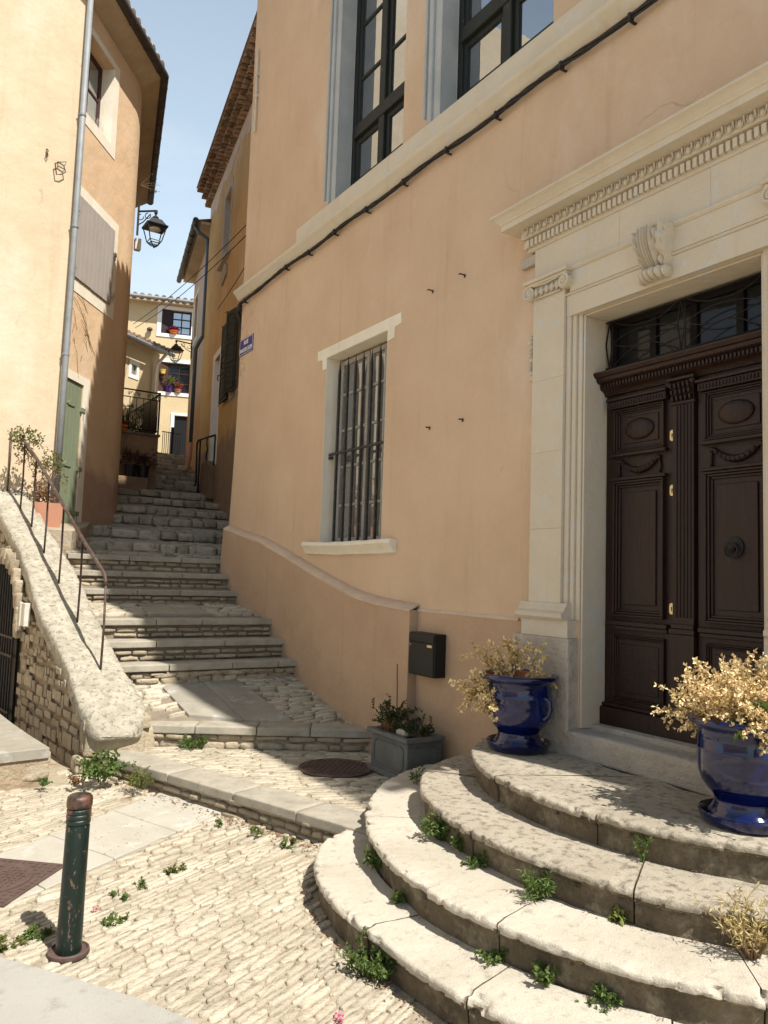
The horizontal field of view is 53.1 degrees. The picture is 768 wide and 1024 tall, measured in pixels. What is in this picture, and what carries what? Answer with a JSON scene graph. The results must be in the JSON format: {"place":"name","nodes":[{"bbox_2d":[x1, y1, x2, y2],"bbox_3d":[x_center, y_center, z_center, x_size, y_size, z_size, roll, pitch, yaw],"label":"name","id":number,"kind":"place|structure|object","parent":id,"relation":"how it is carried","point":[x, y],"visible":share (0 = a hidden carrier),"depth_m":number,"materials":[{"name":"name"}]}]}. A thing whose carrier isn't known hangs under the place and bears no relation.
{"place":"outdoors","nodes":[
{"label":"outdoors","id":0,"kind":"place"},
{"bbox_2d":[0,957,198,1023],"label":"pavement","id":1,"kind":"structure","parent":0,"point":[29,994],"depth_m":3.07,"materials":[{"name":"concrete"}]},
{"bbox_2d":[0,792,222,902],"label":"slab path","id":2,"kind":"structure","parent":0,"point":[111,831],"depth_m":5.06,"materials":[{"name":"beige stone"}]},
{"bbox_2d":[0,858,62,907],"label":"manhole cover","id":3,"kind":"object","parent":2,"relation":"on","point":[18,878],"visible":1,"depth_m":4.29,"materials":[{"name":"metal"}]},
{"bbox_2d":[129,0,257,418],"label":"sky","id":4,"kind":"structure","parent":0,"point":[200,44],"materials":[{"name":"blue"}]},
{"bbox_2d":[0,753,446,1023],"bbox_3d":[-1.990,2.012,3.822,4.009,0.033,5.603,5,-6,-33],"label":"cobblestones","id":5,"kind":"structure","parent":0,"point":[134,976],"depth_m":3.79,"materials":[{"name":"stone"}]},
{"bbox_2d":[0,933,29,951],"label":"weed","id":6,"kind":"object","parent":5,"relation":"on","point":[19,939],"visible":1,"depth_m":3.55,"materials":[{"name":"green plant"}]},
{"bbox_2d":[0,714,50,790],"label":"cellar step","id":7,"kind":"object","parent":5,"relation":"on","point":[25,757],"visible":0.89,"depth_m":6.09,"materials":[{"name":"stone"}]},
{"bbox_2d":[22,923,53,941],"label":"weed","id":8,"kind":"object","parent":5,"relation":"on","point":[30,932],"visible":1,"depth_m":3.61,"materials":[{"name":"green plant"}]},
{"bbox_2d":[37,777,52,786],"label":"weed","id":9,"kind":"object","parent":5,"relation":"on","point":[43,782],"visible":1,"depth_m":5.97,"materials":[{"name":"green plant"}]},
{"bbox_2d":[46,792,92,963],"bbox_3d":[-1.418,1.649,3.511,0.184,0.709,0.184,5,-6,-33],"label":"bollard","id":10,"kind":"object","parent":5,"relation":"on","point":[70,945],"visible":1,"depth_m":3.47,"materials":[{"name":"green metal"}]},
{"bbox_2d":[0,490,153,774],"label":"stone parapet","id":11,"kind":"structure","parent":5,"relation":"on","point":[70,698],"depth_m":7.49,"materials":[{"name":"beige stone"}]},
{"bbox_2d":[0,548,24,721],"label":"cellar gate","id":12,"kind":"structure","parent":11,"relation":"attached to","point":[12,594],"depth_m":8.51,"materials":[{"name":"black metal"}]},
{"bbox_2d":[17,602,22,629],"bbox_3d":[-3.910,1.116,8.258,0.027,0.300,0.075,6,-6,-39],"label":"name plate","id":13,"kind":"object","parent":12,"relation":"attached to","point":[19,613],"visible":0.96,"depth_m":8.23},
{"bbox_2d":[20,603,30,626],"bbox_3d":[-3.745,1.073,8.034,0.060,0.240,0.130,6,-6,-39],"label":"entry phone","id":14,"kind":"object","parent":11,"relation":"attached to","point":[25,614],"visible":1,"depth_m":7.99,"materials":[{"name":"white plastic"}]},
{"bbox_2d":[6,428,106,669],"bbox_3d":[-3.713,0.210,8.585,0.091,2.756,3.519,6,-6,-41],"label":"handrail","id":15,"kind":"object","parent":11,"relation":"on","point":[81,536],"visible":0.96,"depth_m":8.30,"materials":[{"name":"metal"}]},
{"bbox_2d":[75,759,92,767],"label":"weed","id":16,"kind":"object","parent":11,"relation":"attached to","point":[81,764],"visible":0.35,"depth_m":6.35,"materials":[{"name":"green plant"}]},
{"bbox_2d":[67,773,86,786],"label":"weed","id":17,"kind":"object","parent":5,"relation":"on","point":[76,779],"visible":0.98,"depth_m":6.00,"materials":[{"name":"brown plant"}]},
{"bbox_2d":[76,748,129,782],"bbox_3d":[-2.222,2.001,6.119,0.397,0.284,0.284,6,-7,-43],"label":"weed","id":18,"kind":"object","parent":5,"relation":"on","point":[97,770],"visible":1,"depth_m":6.08,"materials":[{"name":"green plant"}]},
{"bbox_2d":[99,911,129,927],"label":"weed","id":19,"kind":"object","parent":5,"relation":"on","point":[110,919],"visible":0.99,"depth_m":3.81,"materials":[{"name":"green plant"}]},
{"bbox_2d":[108,890,130,901],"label":"weed","id":20,"kind":"object","parent":5,"relation":"on","point":[125,896],"visible":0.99,"depth_m":4.09,"materials":[{"name":"green plant"}]},
{"bbox_2d":[123,761,155,788],"bbox_3d":[-1.851,2.046,5.980,0.294,0.196,0.308,5,-6,-33],"label":"weed","id":21,"kind":"object","parent":5,"relation":"on","point":[137,783],"visible":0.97,"depth_m":5.95,"materials":[{"name":"green plant"}]},
{"bbox_2d":[132,876,147,889],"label":"weed","id":22,"kind":"object","parent":5,"relation":"on","point":[142,883],"visible":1,"depth_m":4.23,"materials":[{"name":"green plant"}]},
{"bbox_2d":[163,862,186,874],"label":"weed","id":23,"kind":"object","parent":5,"relation":"on","point":[171,869],"visible":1,"depth_m":4.45,"materials":[{"name":"green plant"}]},
{"bbox_2d":[47,452,389,845],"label":"street staircase","id":24,"kind":"structure","parent":5,"relation":"on","point":[197,650],"depth_m":7.73,"materials":[{"name":"grey stone"}]},
{"bbox_2d":[7,425,67,527],"bbox_3d":[-4.508,-0.384,9.951,0.889,1.438,0.506,9,-9,-57],"label":"terracotta planter","id":25,"kind":"object","parent":24,"relation":"on","point":[55,510],"visible":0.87,"depth_m":9.91,"materials":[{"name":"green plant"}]},
{"bbox_2d":[118,387,160,490],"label":"raised terrace","id":26,"kind":"structure","parent":24,"relation":"on","point":[145,440],"depth_m":15.37,"materials":[{"name":"brown paint"}]},
{"bbox_2d":[122,420,131,430],"bbox_3d":[-5.189,-1.718,15.393,0.212,0.256,0.272,-1,-6,31],"label":"flower pot","id":27,"kind":"object","parent":26,"relation":"on","point":[125,423],"visible":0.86,"depth_m":15.32,"materials":[{"name":"orange ceramic"}]},
{"bbox_2d":[122,408,141,429],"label":"spiky plant","id":28,"kind":"object","parent":26,"relation":"on","point":[127,417],"visible":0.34,"depth_m":16.06,"materials":[{"name":"green plant"}]},
{"bbox_2d":[122,407,141,431],"bbox_3d":[-5.699,-1.930,17.040,0.925,0.919,0.840,7,-7,-45],"label":"flower pot","id":29,"kind":"object","parent":26,"relation":"on","point":[140,426],"visible":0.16,"depth_m":17.09,"materials":[{"name":"black ceramic"}]},
{"bbox_2d":[120,446,147,476],"bbox_3d":[-4.951,-0.978,15.004,0.728,0.591,0.649,5,-6,-33],"label":"flower pot","id":30,"kind":"object","parent":26,"relation":"on","point":[130,468],"visible":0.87,"depth_m":14.92,"materials":[{"name":"black ceramic"}]},
{"bbox_2d":[127,448,158,477],"bbox_3d":[-4.754,-0.966,15.141,0.658,0.605,0.670,5,-6,-33],"label":"flower pot","id":31,"kind":"object","parent":26,"relation":"on","point":[142,469],"visible":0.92,"depth_m":15.03,"materials":[{"name":"black ceramic"}]},
{"bbox_2d":[123,330,174,431],"bbox_3d":[-8.712,-2.878,20.578,3.615,5.100,4.901,0,-5,22],"label":"lean to","id":32,"kind":"object","parent":24,"relation":"on","point":[144,360],"visible":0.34,"depth_m":21.49,"materials":[{"name":"paint"}]},
{"bbox_2d":[123,404,137,413],"bbox_3d":[-6.917,-2.802,20.916,0.374,0.344,0.371,1,-5,12],"label":"wall planter","id":33,"kind":"object","parent":32,"relation":"attached to","point":[131,406],"visible":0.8,"depth_m":20.84,"materials":[{"name":"stone"}]},
{"bbox_2d":[131,365,134,374],"bbox_3d":[-6.983,-3.935,21.293,0.030,0.280,0.220,0,-5,22],"label":"window","id":34,"kind":"structure","parent":32,"relation":"in","point":[133,367],"depth_m":21.33,"materials":[{"name":"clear glass"}]},
{"bbox_2d":[137,407,142,418],"bbox_3d":[-6.721,-2.755,21.450,0.328,0.352,0.392,0,-5,24],"label":"wall planter","id":35,"kind":"object","parent":32,"relation":"attached to","point":[139,411],"visible":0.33,"depth_m":21.32,"materials":[{"name":"stone"}]},
{"bbox_2d":[128,292,193,454],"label":"end house","id":36,"kind":"structure","parent":24,"relation":"on","point":[178,312],"depth_m":26.48,"materials":[{"name":"paint"}]},
{"bbox_2d":[160,365,166,373],"bbox_3d":[-7.548,-4.864,26.369,0.261,0.264,0.242,5,-6,-33],"label":"flower pot","id":37,"kind":"object","parent":36,"relation":"hanging from","point":[163,370],"visible":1,"depth_m":26.28,"materials":[{"name":"yellow ceramic"}]},
{"bbox_2d":[162,375,176,391],"bbox_3d":[-7.358,-4.421,26.424,0.509,0.583,0.472,0,-5,23],"label":"flower pot","id":38,"kind":"object","parent":36,"relation":"on","point":[169,387],"visible":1,"depth_m":26.34,"materials":[{"name":"green plant"}]},
{"bbox_2d":[167,325,179,333],"bbox_3d":[-7.291,-6.323,26.578,0.444,0.320,0.331,5,-6,-33],"label":"flower pot","id":39,"kind":"object","parent":36,"relation":"on","point":[173,329],"visible":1,"depth_m":26.55,"materials":[{"name":"orange ceramic"}]},
{"bbox_2d":[173,382,182,392],"bbox_3d":[-7.087,-4.298,26.498,0.356,0.367,0.381,1,-5,5],"label":"flower pot","id":40,"kind":"object","parent":36,"relation":"on","point":[178,386],"visible":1,"depth_m":26.42,"materials":[{"name":"ceramic"}]},
{"bbox_2d":[167,363,189,393],"bbox_3d":[-7.111,-4.614,26.640,0.750,1.020,0.040,3,-5,-15],"label":"window","id":41,"kind":"structure","parent":36,"relation":"in","point":[181,372],"depth_m":26.65,"materials":[{"name":"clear glass"}]},
{"bbox_2d":[173,416,186,454],"bbox_3d":[-6.938,-2.431,26.511,0.630,1.720,0.040,3,-5,-15],"label":"door","id":42,"kind":"structure","parent":36,"relation":"in","point":[180,423],"depth_m":26.48,"materials":[{"name":"grey wood"}]},
{"bbox_2d":[171,311,191,335],"bbox_3d":[-7.056,-6.557,26.800,0.670,0.840,0.040,3,-5,-15],"label":"window","id":43,"kind":"structure","parent":36,"relation":"in","point":[183,320],"depth_m":26.80,"materials":[{"name":"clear glass"}]},
{"bbox_2d":[162,427,180,453],"bbox_3d":[-6.209,-2.014,22.398,0.577,0.910,0.126,5,-6,-33],"label":"railing","id":44,"kind":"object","parent":24,"relation":"on","point":[172,433],"depth_m":22.35,"materials":[{"name":"black metal"}]},
{"bbox_2d":[177,733,208,749],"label":"weed","id":45,"kind":"object","parent":24,"relation":"on","point":[188,745],"visible":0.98,"depth_m":6.83,"materials":[{"name":"green plant"}]},
{"bbox_2d":[176,217,210,472],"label":"pink house","id":46,"kind":"structure","parent":24,"relation":"on","point":[195,257],"depth_m":19.47,"materials":[{"name":"paint"}]},
{"bbox_2d":[168,340,191,363],"bbox_3d":[-5.604,-4.445,21.220,0.646,0.774,0.361,5,-6,-33],"label":"street lantern","id":47,"kind":"object","parent":46,"relation":"attached to","point":[175,348],"visible":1,"depth_m":21.11,"materials":[{"name":"black metal"}]},
{"bbox_2d":[193,434,215,498],"bbox_3d":[-3.741,-0.911,16.146,0.213,1.369,1.373,4,-5,-26],"label":"landing railing","id":48,"kind":"object","parent":24,"relation":"on","point":[207,479],"visible":0.93,"depth_m":15.77,"materials":[{"name":"metal"}]},
{"bbox_2d":[298,758,371,777],"bbox_3d":[-0.396,2.100,6.314,0.610,0.016,0.610,5,-6,-33],"label":"manhole cover","id":49,"kind":"object","parent":24,"relation":"on","point":[337,768],"visible":1,"depth_m":6.28,"materials":[{"name":"metal"}]},
{"bbox_2d":[367,664,445,777],"bbox_3d":[0.152,1.690,6.226,0.425,0.855,0.665,5,-6,-33],"label":"planter","id":50,"kind":"object","parent":24,"relation":"on","point":[393,754],"visible":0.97,"depth_m":6.10,"materials":[{"name":"stone"}]},
{"bbox_2d":[396,728,413,736],"bbox_3d":[0.167,1.754,6.115,0.100,0.051,0.131,5,-6,-33],"label":"pebble","id":51,"kind":"object","parent":50,"relation":"on","point":[401,732],"visible":0.77,"depth_m":6.07,"materials":[{"name":"stone"}]},
{"bbox_2d":[215,819,222,825],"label":"weed","id":52,"kind":"object","parent":5,"relation":"on","point":[219,822],"visible":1,"depth_m":5.22,"materials":[{"name":"green plant"}]},
{"bbox_2d":[249,825,263,835],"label":"weed","id":53,"kind":"object","parent":5,"relation":"on","point":[253,830],"visible":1,"depth_m":5.09,"materials":[{"name":"green plant"}]},
{"bbox_2d":[280,836,296,849],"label":"weed","id":54,"kind":"object","parent":5,"relation":"on","point":[293,841],"visible":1,"depth_m":4.90,"materials":[{"name":"green plant"}]},
{"bbox_2d":[337,925,400,981],"bbox_3d":[-0.037,1.958,3.400,0.324,0.181,0.232,-1,-6,32],"label":"weed","id":55,"kind":"object","parent":5,"relation":"on","point":[376,967],"visible":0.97,"depth_m":3.36,"materials":[{"name":"green plant"}]},
{"bbox_2d":[92,770,767,1023],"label":"leaf litter","id":56,"kind":"object","parent":5,"relation":"on","point":[309,846],"visible":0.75,"depth_m":4.84,"materials":[{"name":"brown plant"}]},
{"bbox_2d":[313,723,767,1023],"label":"curved doorstep","id":57,"kind":"object","parent":5,"relation":"on","point":[596,789],"visible":0.92,"depth_m":3.47,"materials":[{"name":"stone"}]},
{"bbox_2d":[362,845,382,871],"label":"weed","id":58,"kind":"object","parent":57,"relation":"on","point":[373,859],"visible":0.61,"depth_m":4.17,"materials":[{"name":"green plant"}]},
{"bbox_2d":[390,888,409,902],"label":"weed","id":59,"kind":"object","parent":57,"relation":"on","point":[398,897],"visible":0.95,"depth_m":3.75,"materials":[{"name":"green plant"}]},
{"bbox_2d":[408,765,425,783],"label":"weed","id":60,"kind":"object","parent":57,"relation":"on","point":[413,776],"visible":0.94,"depth_m":5.34,"materials":[{"name":"green plant"}]},
{"bbox_2d":[418,811,449,840],"bbox_3d":[0.323,1.731,4.252,0.309,0.159,0.222,5,-6,-33],"label":"weed","id":61,"kind":"object","parent":57,"relation":"on","point":[439,833],"visible":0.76,"depth_m":4.21,"materials":[{"name":"green plant"}]},
{"bbox_2d":[450,831,465,852],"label":"weed","id":62,"kind":"object","parent":57,"relation":"on","point":[455,842],"visible":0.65,"depth_m":4.03,"materials":[{"name":"green plant"}]},
{"bbox_2d":[460,849,486,869],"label":"weed","id":63,"kind":"object","parent":57,"relation":"on","point":[474,861],"visible":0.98,"depth_m":3.84,"materials":[{"name":"green plant"}]},
{"bbox_2d":[473,947,508,967],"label":"weed","id":64,"kind":"object","parent":57,"relation":"on","point":[488,955],"visible":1,"depth_m":3.21,"materials":[{"name":"green plant"}]},
{"bbox_2d":[448,635,558,753],"bbox_3d":[0.802,1.196,5.145,0.724,0.732,0.524,1,-5,13],"label":"blue urn","id":65,"kind":"object","parent":57,"relation":"on","point":[517,700],"visible":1,"depth_m":4.98,"materials":[{"name":"ceramic"}]},
{"bbox_2d":[516,863,558,905],"bbox_3d":[0.679,1.672,3.469,0.218,0.164,0.204,5,-6,-33],"label":"weed","id":66,"kind":"object","parent":57,"relation":"on","point":[535,890],"visible":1,"depth_m":3.45,"materials":[{"name":"green plant"}]},
{"bbox_2d":[531,959,560,987],"bbox_3d":[0.643,1.831,3.054,0.131,0.093,0.164,0,-5,22],"label":"weed","id":67,"kind":"object","parent":57,"relation":"on","point":[545,977],"visible":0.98,"depth_m":3.02,"materials":[{"name":"green plant"}]},
{"bbox_2d":[575,997,607,1015],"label":"weed","id":68,"kind":"object","parent":57,"relation":"on","point":[591,1001],"visible":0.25,"depth_m":2.91,"materials":[{"name":"green plant"}]},
{"bbox_2d":[592,982,623,1009],"bbox_3d":[0.854,1.841,2.939,0.106,0.084,0.140,5,-6,-33],"label":"weed","id":69,"kind":"object","parent":57,"relation":"on","point":[600,991],"visible":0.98,"depth_m":2.91,"materials":[{"name":"green plant"}]},
{"bbox_2d":[607,904,634,925],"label":"weed","id":70,"kind":"object","parent":57,"relation":"on","point":[618,915],"visible":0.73,"depth_m":3.26,"materials":[{"name":"green plant"}]},
{"bbox_2d":[632,833,653,862],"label":"weed","id":71,"kind":"object","parent":57,"relation":"on","point":[642,856],"visible":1,"depth_m":3.55,"materials":[{"name":"green plant"}]},
{"bbox_2d":[650,648,767,834],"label":"blue urn","id":72,"kind":"object","parent":57,"relation":"on","point":[727,715],"visible":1,"depth_m":3.54,"materials":[{"name":"ceramic"}]},
{"bbox_2d":[693,882,767,960],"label":"weed","id":73,"kind":"object","parent":57,"relation":"on","point":[752,940],"visible":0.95,"depth_m":2.99,"materials":[{"name":"plant"}]},
{"label":"ground","id":74,"kind":"structure","parent":0,"visible":0},
{"bbox_2d":[0,0,168,524],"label":"yellow house","id":75,"kind":"structure","parent":74,"relation":"on","point":[83,88],"depth_m":10.74,"materials":[{"name":"paint"}]},
{"bbox_2d":[54,161,65,174],"bbox_3d":[-4.450,-4.721,10.562,0.159,0.236,0.071,5,-6,-33],"label":"wall bracket","id":76,"kind":"object","parent":75,"relation":"attached to","point":[62,165],"depth_m":10.54,"materials":[{"name":"metal"}]},
{"bbox_2d":[59,379,85,523],"bbox_3d":[-4.426,-0.822,10.787,0.075,2.050,0.682,1,-5,5],"label":"green door","id":77,"kind":"structure","parent":75,"relation":"in","point":[73,409],"depth_m":10.85,"materials":[{"name":"green paint"}]},
{"bbox_2d":[70,297,94,377],"bbox_3d":[-4.332,-2.492,11.025,0.021,1.175,0.868,1,-5,5],"label":"withered creeper","id":78,"kind":"object","parent":75,"relation":"attached to","point":[85,333],"visible":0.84,"depth_m":11.10,"materials":[{"name":"brown plant"}]},
{"bbox_2d":[86,52,102,126],"bbox_3d":[-4.421,-6.284,11.444,0.040,1.180,0.800,1,-5,5],"label":"window","id":79,"kind":"structure","parent":75,"relation":"in","point":[95,71],"depth_m":11.67,"materials":[{"name":"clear glass"}]},
{"bbox_2d":[134,238,140,251],"bbox_3d":[-4.208,-4.562,13.126,0.100,0.200,0.100,5,-6,-33],"label":"junction box","id":80,"kind":"object","parent":75,"relation":"attached to","point":[137,244],"visible":1,"depth_m":13.09,"materials":[{"name":"beige plastic"}]},
{"bbox_2d":[140,172,159,191],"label":"gutter weed","id":81,"kind":"object","parent":75,"relation":"attached to","point":[143,185],"visible":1,"depth_m":14.49,"materials":[{"name":"brown plant"}]},
{"bbox_2d":[136,204,167,247],"bbox_3d":[-3.912,-4.837,13.000,0.436,0.774,0.398,5,-6,-33],"label":"street lantern","id":82,"kind":"object","parent":75,"relation":"attached to","point":[155,224],"visible":1,"depth_m":12.97,"materials":[{"name":"black metal"}]},
{"bbox_2d":[197,12,256,520],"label":"ochre house","id":83,"kind":"structure","parent":74,"relation":"on","point":[222,185],"depth_m":15.40,"materials":[{"name":"paint"}]},
{"bbox_2d":[134,225,245,323],"bbox_3d":[-4.642,-5.102,17.293,0.011,0.703,9.110,5,-6,-30],"label":"overhead wire","id":84,"kind":"object","parent":83,"relation":"attached to","point":[193,275],"visible":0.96,"depth_m":16.13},
{"bbox_2d":[135,235,245,327],"bbox_3d":[-4.626,-4.954,17.293,0.011,0.811,9.113,5,-6,-30],"label":"overhead wire","id":85,"kind":"object","parent":83,"relation":"attached to","point":[198,280],"visible":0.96,"depth_m":15.76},
{"bbox_2d":[218,268,243,308],"bbox_3d":[-2.949,-4.234,14.695,0.011,0.256,3.067,4,-5,-21],"label":"overhead wire","id":86,"kind":"object","parent":83,"relation":"attached to","point":[232,287],"visible":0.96,"depth_m":14.38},
{"bbox_2d":[237,329,240,387],"bbox_3d":[-2.584,-2.957,14.223,0.030,1.500,0.970,4,-5,-22],"label":"window","id":87,"kind":"structure","parent":83,"relation":"in","point":[240,329],"depth_m":14.59,"materials":[{"name":"grey wood"}]},
{"bbox_2d":[220,0,767,760],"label":"townhouse","id":88,"kind":"structure","parent":74,"relation":"on","point":[580,348],"depth_m":5.93,"materials":[{"name":"beige paint"}]},
{"bbox_2d":[239,333,253,356],"bbox_3d":[-1.874,-2.266,10.462,0.013,0.230,0.460,5,-6,-33],"label":"street sign","id":89,"kind":"object","parent":88,"relation":"attached to","point":[246,345],"visible":1,"depth_m":10.44,"materials":[{"name":"blue metal"}]},
{"bbox_2d":[253,49,259,132],"bbox_3d":[-1.785,-5.910,10.789,0.045,1.240,0.070,5,-6,-33],"label":"white rod","id":90,"kind":"object","parent":88,"relation":"attached to","point":[257,75],"visible":1,"depth_m":10.77,"materials":[{"name":"white metal"}]},
{"bbox_2d":[351,0,404,185],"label":"window frame","id":91,"kind":"structure","parent":88,"relation":"in","point":[387,103],"depth_m":8.18,"materials":[{"name":"black wood"}]},
{"bbox_2d":[409,631,445,678],"bbox_3d":[0.353,1.180,6.379,0.126,0.350,0.360,5,-6,-33],"label":"letter box","id":92,"kind":"object","parent":88,"relation":"attached to","point":[427,652],"visible":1,"depth_m":6.27,"materials":[{"name":"black metal"}]},
{"bbox_2d":[409,641,433,676],"bbox_3d":[0.305,1.211,6.347,0.005,0.260,0.340,5,-6,-33],"label":"door","id":93,"kind":"structure","parent":92,"relation":"in","point":[420,656],"depth_m":6.34,"materials":[{"name":"black metal"}]},
{"bbox_2d":[235,0,657,328],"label":"power cable","id":94,"kind":"object","parent":88,"relation":"attached to","point":[587,47],"visible":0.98,"depth_m":6.38,"materials":[{"name":"black rubber"}]},
{"bbox_2d":[457,0,514,99],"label":"window frame","id":95,"kind":"structure","parent":88,"relation":"in","point":[493,8],"depth_m":6.70,"materials":[{"name":"black wood"}]},
{"bbox_2d":[593,272,763,744],"bbox_3d":[1.833,0.017,4.726,0.210,2.778,1.260,5,-6,-33],"label":"door","id":96,"kind":"structure","parent":88,"relation":"in","point":[682,385],"depth_m":4.76,"materials":[{"name":"brown wood"}]}
]}

